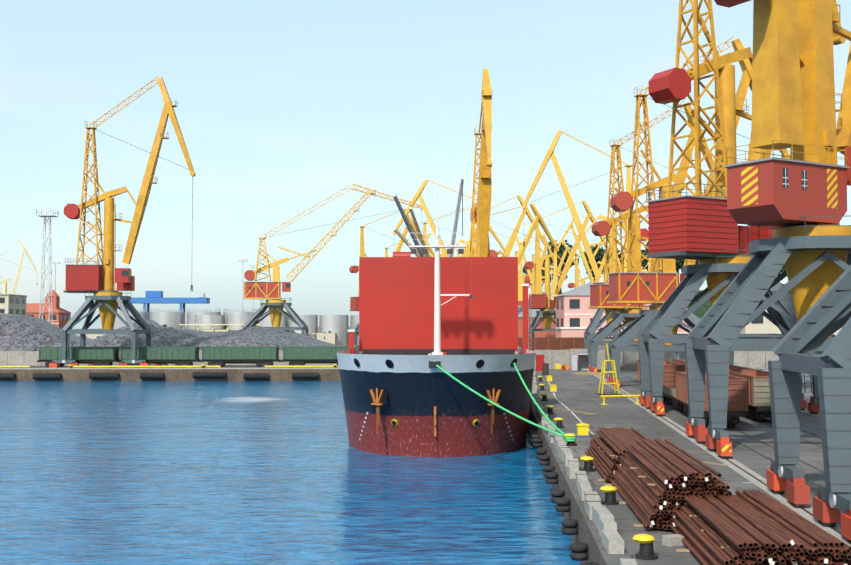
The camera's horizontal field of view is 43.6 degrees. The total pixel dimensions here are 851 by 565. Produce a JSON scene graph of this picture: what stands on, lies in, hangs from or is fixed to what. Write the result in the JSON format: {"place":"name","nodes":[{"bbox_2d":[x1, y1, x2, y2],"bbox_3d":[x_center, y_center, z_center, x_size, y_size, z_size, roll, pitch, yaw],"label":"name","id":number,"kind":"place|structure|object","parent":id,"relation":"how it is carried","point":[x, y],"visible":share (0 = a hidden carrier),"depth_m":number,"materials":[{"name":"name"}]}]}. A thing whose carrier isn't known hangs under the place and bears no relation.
{"place":"outdoors","nodes":[
{"label":"outdoors","id":0,"kind":"place"},
{"bbox_2d":[0,327,580,564],"bbox_3d":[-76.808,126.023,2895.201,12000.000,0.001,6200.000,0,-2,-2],"label":"water","id":1,"kind":"structure","parent":0,"point":[141,473],"depth_m":61.09,"materials":[{"name":"blue liquid"}]},
{"bbox_2d":[209,396,288,402],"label":"foam streak","id":2,"kind":"object","parent":1,"relation":"on","point":[256,399],"visible":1,"depth_m":133.53,"materials":[{"name":"white liquid"}]},
{"bbox_2d":[30,327,600,551],"bbox_3d":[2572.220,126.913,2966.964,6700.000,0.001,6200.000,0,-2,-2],"label":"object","id":3,"kind":"structure","parent":0,"point":[230,366],"depth_m":189.08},
{"bbox_2d":[0,241,37,293],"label":"crane","id":4,"kind":"object","parent":3,"relation":"on","point":[4,282],"visible":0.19,"depth_m":515.39,"materials":[{"name":"metal"}]},
{"bbox_2d":[49,76,195,367],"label":"crane","id":5,"kind":"object","parent":3,"relation":"on","point":[98,280],"visible":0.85,"depth_m":185.40,"materials":[{"name":"metal"}]},
{"bbox_2d":[0,313,336,364],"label":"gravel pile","id":6,"kind":"object","parent":3,"relation":"on","point":[18,332],"visible":0.35,"depth_m":204.17,"materials":[{"name":"grey gravel"}]},
{"bbox_2d":[0,351,338,378],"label":"quay","id":7,"kind":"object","parent":3,"relation":"on","point":[18,359],"visible":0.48,"depth_m":177.86,"materials":[{"name":"concrete"}]},
{"bbox_2d":[37,346,357,366],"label":"wagons","id":8,"kind":"object","parent":7,"relation":"on","point":[259,356],"visible":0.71,"depth_m":183.05,"materials":[{"name":"metal"}]},
{"bbox_2d":[36,210,553,323],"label":"light masts","id":9,"kind":"object","parent":3,"relation":"on","point":[55,263],"visible":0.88,"depth_m":252.65},
{"bbox_2d":[242,184,423,335],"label":"crane","id":10,"kind":"object","parent":3,"relation":"on","point":[275,305],"visible":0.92,"depth_m":268.95,"materials":[{"name":"metal"}]},
{"bbox_2d":[349,209,429,346],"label":"crane","id":11,"kind":"object","parent":3,"relation":"on","point":[354,303],"visible":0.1,"depth_m":327.64,"materials":[{"name":"metal"}]},
{"bbox_2d":[385,234,434,256],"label":"crane","id":12,"kind":"object","parent":3,"relation":"on","point":[430,250],"visible":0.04,"depth_m":420.17,"materials":[{"name":"metal"}]},
{"bbox_2d":[416,233,458,256],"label":"crane","id":13,"kind":"object","parent":3,"relation":"on","point":[443,241],"visible":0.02,"depth_m":461.22,"materials":[{"name":"metal"}]},
{"bbox_2d":[392,179,497,256],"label":"crane","id":14,"kind":"object","parent":3,"relation":"on","point":[493,253],"visible":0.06,"depth_m":301.38,"materials":[{"name":"metal"}]},
{"bbox_2d":[423,208,505,256],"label":"crane","id":15,"kind":"object","parent":3,"relation":"on","point":[465,249],"visible":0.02,"depth_m":360.93,"materials":[{"name":"metal"}]},
{"bbox_2d":[163,240,789,338],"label":"trees","id":16,"kind":"object","parent":3,"relation":"on","point":[598,255],"visible":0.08,"depth_m":592.80,"materials":[{"name":"green plant"}]},
{"bbox_2d":[469,68,491,256],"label":"crane","id":17,"kind":"object","parent":3,"relation":"on","point":[480,216],"visible":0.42,"depth_m":194.24,"materials":[{"name":"metal"}]},
{"bbox_2d":[465,232,529,305],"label":"crane","id":18,"kind":"object","parent":3,"relation":"on","point":[520,287],"depth_m":419.15,"materials":[{"name":"metal"}]},
{"bbox_2d":[471,195,546,282],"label":"crane","id":19,"kind":"object","parent":3,"relation":"on","point":[516,231],"visible":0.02,"depth_m":342.43,"materials":[{"name":"metal"}]},
{"bbox_2d":[490,203,558,287],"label":"crane","id":20,"kind":"object","parent":3,"relation":"on","point":[526,240],"visible":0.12,"depth_m":307.46,"materials":[{"name":"metal"}]},
{"bbox_2d":[501,223,565,299],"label":"crane","id":21,"kind":"object","parent":3,"relation":"on","point":[555,278],"depth_m":380.35,"materials":[{"name":"metal"}]},
{"bbox_2d":[515,235,558,293],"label":"crane","id":22,"kind":"object","parent":3,"relation":"on","point":[546,247],"depth_m":473.68,"materials":[{"name":"metal"}]},
{"bbox_2d":[525,240,580,293],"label":"crane","id":23,"kind":"object","parent":3,"relation":"on","point":[567,250],"visible":0.06,"depth_m":522.89,"materials":[{"name":"metal"}]},
{"bbox_2d":[524,200,608,336],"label":"crane","id":24,"kind":"object","parent":3,"relation":"on","point":[542,302],"visible":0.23,"depth_m":329.54,"materials":[{"name":"metal"}]},
{"bbox_2d":[522,130,648,348],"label":"crane","id":25,"kind":"object","parent":3,"relation":"on","point":[595,324],"visible":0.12,"depth_m":202.69,"materials":[{"name":"metal"}]},
{"bbox_2d":[557,214,619,281],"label":"crane","id":26,"kind":"object","parent":3,"relation":"on","point":[571,226],"visible":0.06,"depth_m":401.56,"materials":[{"name":"metal"}]},
{"bbox_2d":[568,242,618,287],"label":"crane","id":27,"kind":"object","parent":3,"relation":"on","point":[575,284],"visible":0.1,"depth_m":460.59,"materials":[{"name":"metal"}]},
{"bbox_2d":[589,226,650,281],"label":"crane","id":28,"kind":"object","parent":3,"relation":"on","point":[619,262],"visible":0.04,"depth_m":383.93,"materials":[{"name":"metal"}]},
{"bbox_2d":[518,327,811,382],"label":"wall","id":29,"kind":"structure","parent":3,"relation":"on","point":[551,343],"depth_m":250.09,"materials":[{"name":"brown metal"}]},
{"bbox_2d":[0,282,841,345],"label":"buildings","id":30,"kind":"structure","parent":0,"point":[575,314],"depth_m":324.00,"materials":[{"name":"grey concrete"}]},
{"bbox_2d":[0,369,850,564],"bbox_3d":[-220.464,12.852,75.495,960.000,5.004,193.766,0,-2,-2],"label":"quay deck","id":31,"kind":"structure","parent":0,"point":[576,392],"depth_m":73.22,"materials":[{"name":"grey concrete"}]},
{"bbox_2d":[527,401,602,564],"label":"tire fenders","id":32,"kind":"object","parent":31,"relation":"on","point":[579,550],"visible":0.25,"depth_m":47.61,"materials":[{"name":"rubber"}]},
{"bbox_2d":[545,375,590,436],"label":"power boxes","id":33,"kind":"object","parent":31,"relation":"on","point":[582,429],"visible":1,"depth_m":69.78,"materials":[{"name":"yellow metal"}]},
{"bbox_2d":[548,382,594,434],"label":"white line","id":34,"kind":"object","parent":31,"relation":"on","point":[591,432],"visible":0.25,"depth_m":89.64,"materials":[{"name":"white paint"}]},
{"bbox_2d":[532,366,636,564],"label":"quay edge blocks","id":35,"kind":"structure","parent":31,"relation":"on","point":[600,516],"depth_m":43.20,"materials":[{"name":"concrete"}]},
{"bbox_2d":[537,376,657,559],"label":"bollards","id":36,"kind":"object","parent":31,"relation":"on","point":[646,550],"visible":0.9,"depth_m":43.38,"materials":[{"name":"yellow metal"}]},
{"bbox_2d":[587,101,713,371],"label":"crane","id":37,"kind":"object","parent":31,"relation":"on","point":[599,295],"visible":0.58,"depth_m":163.87,"materials":[{"name":"metal"}]},
{"bbox_2d":[534,343,778,404],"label":"end wall","id":38,"kind":"structure","parent":31,"relation":"on","point":[572,359],"depth_m":177.68,"materials":[{"name":"concrete"}]},
{"bbox_2d":[547,396,790,546],"bbox_3d":[13.146,9.944,69.106,7.356,0.300,78.855,0,-2,4],"label":"dunnage","id":39,"kind":"object","parent":31,"relation":"on","point":[672,540],"visible":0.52,"depth_m":35.37,"materials":[{"name":"brown wood"}]},
{"bbox_2d":[580,427,850,564],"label":"pipe stack","id":40,"kind":"object","parent":39,"relation":"on","point":[716,521],"visible":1,"depth_m":36.71,"materials":[{"name":"brown metal"}]},
{"bbox_2d":[614,464,846,564],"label":"pipe labels","id":41,"kind":"object","parent":40,"relation":"attached to","point":[771,562],"visible":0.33,"depth_m":37.52,"materials":[{"name":"white paper"}]},
{"bbox_2d":[606,37,789,388],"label":"crane","id":42,"kind":"object","parent":31,"relation":"on","point":[639,288],"visible":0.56,"depth_m":127.53,"materials":[{"name":"metal"}]},
{"bbox_2d":[638,359,771,427],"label":"wagons","id":43,"kind":"object","parent":31,"relation":"on","point":[749,390],"visible":0.44,"depth_m":79.93,"materials":[{"name":"metal"}]},
{"bbox_2d":[587,369,850,545],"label":"rails","id":44,"kind":"object","parent":31,"relation":"on","point":[753,476],"visible":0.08,"depth_m":54.26,"materials":[{"name":"metal"}]},
{"bbox_2d":[638,0,845,415],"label":"crane","id":45,"kind":"object","parent":31,"relation":"on","point":[710,234],"visible":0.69,"depth_m":88.75,"materials":[{"name":"metal"}]},
{"bbox_2d":[684,0,850,458],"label":"crane","id":46,"kind":"object","parent":31,"relation":"on","point":[798,199],"visible":0.94,"depth_m":62.10,"materials":[{"name":"metal"}]},
{"bbox_2d":[766,265,850,541],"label":"crane","id":47,"kind":"object","parent":31,"relation":"on","point":[813,329],"visible":0.94,"depth_m":42.77,"materials":[{"name":"metal"}]},
{"bbox_2d":[0,0,850,326],"label":"sky","id":48,"kind":"structure","parent":0,"point":[285,106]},
{"bbox_2d":[337,346,535,456],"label":"ship hull","id":49,"kind":"object","parent":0,"point":[416,388],"visible":0.75,"depth_m":74.83,"materials":[{"name":"black metal"}]},
{"bbox_2d":[348,178,530,440],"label":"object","id":50,"kind":"object","parent":49,"relation":"on","point":[423,302],"visible":0.81,"depth_m":92.39,"materials":[{"name":"red metal"}]},
{"bbox_2d":[436,362,575,441],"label":"mooring lines","id":51,"kind":"object","parent":50,"relation":"attached to","point":[569,439],"visible":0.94,"depth_m":68.48,"materials":[{"name":"green fabric"}]},
{"bbox_2d":[348,290,790,338],"bbox_3d":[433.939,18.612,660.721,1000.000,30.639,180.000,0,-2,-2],"label":"bluff ground","id":52,"kind":"structure","parent":0,"point":[702,310],"depth_m":601.51,"materials":[{"name":"brown plant"}]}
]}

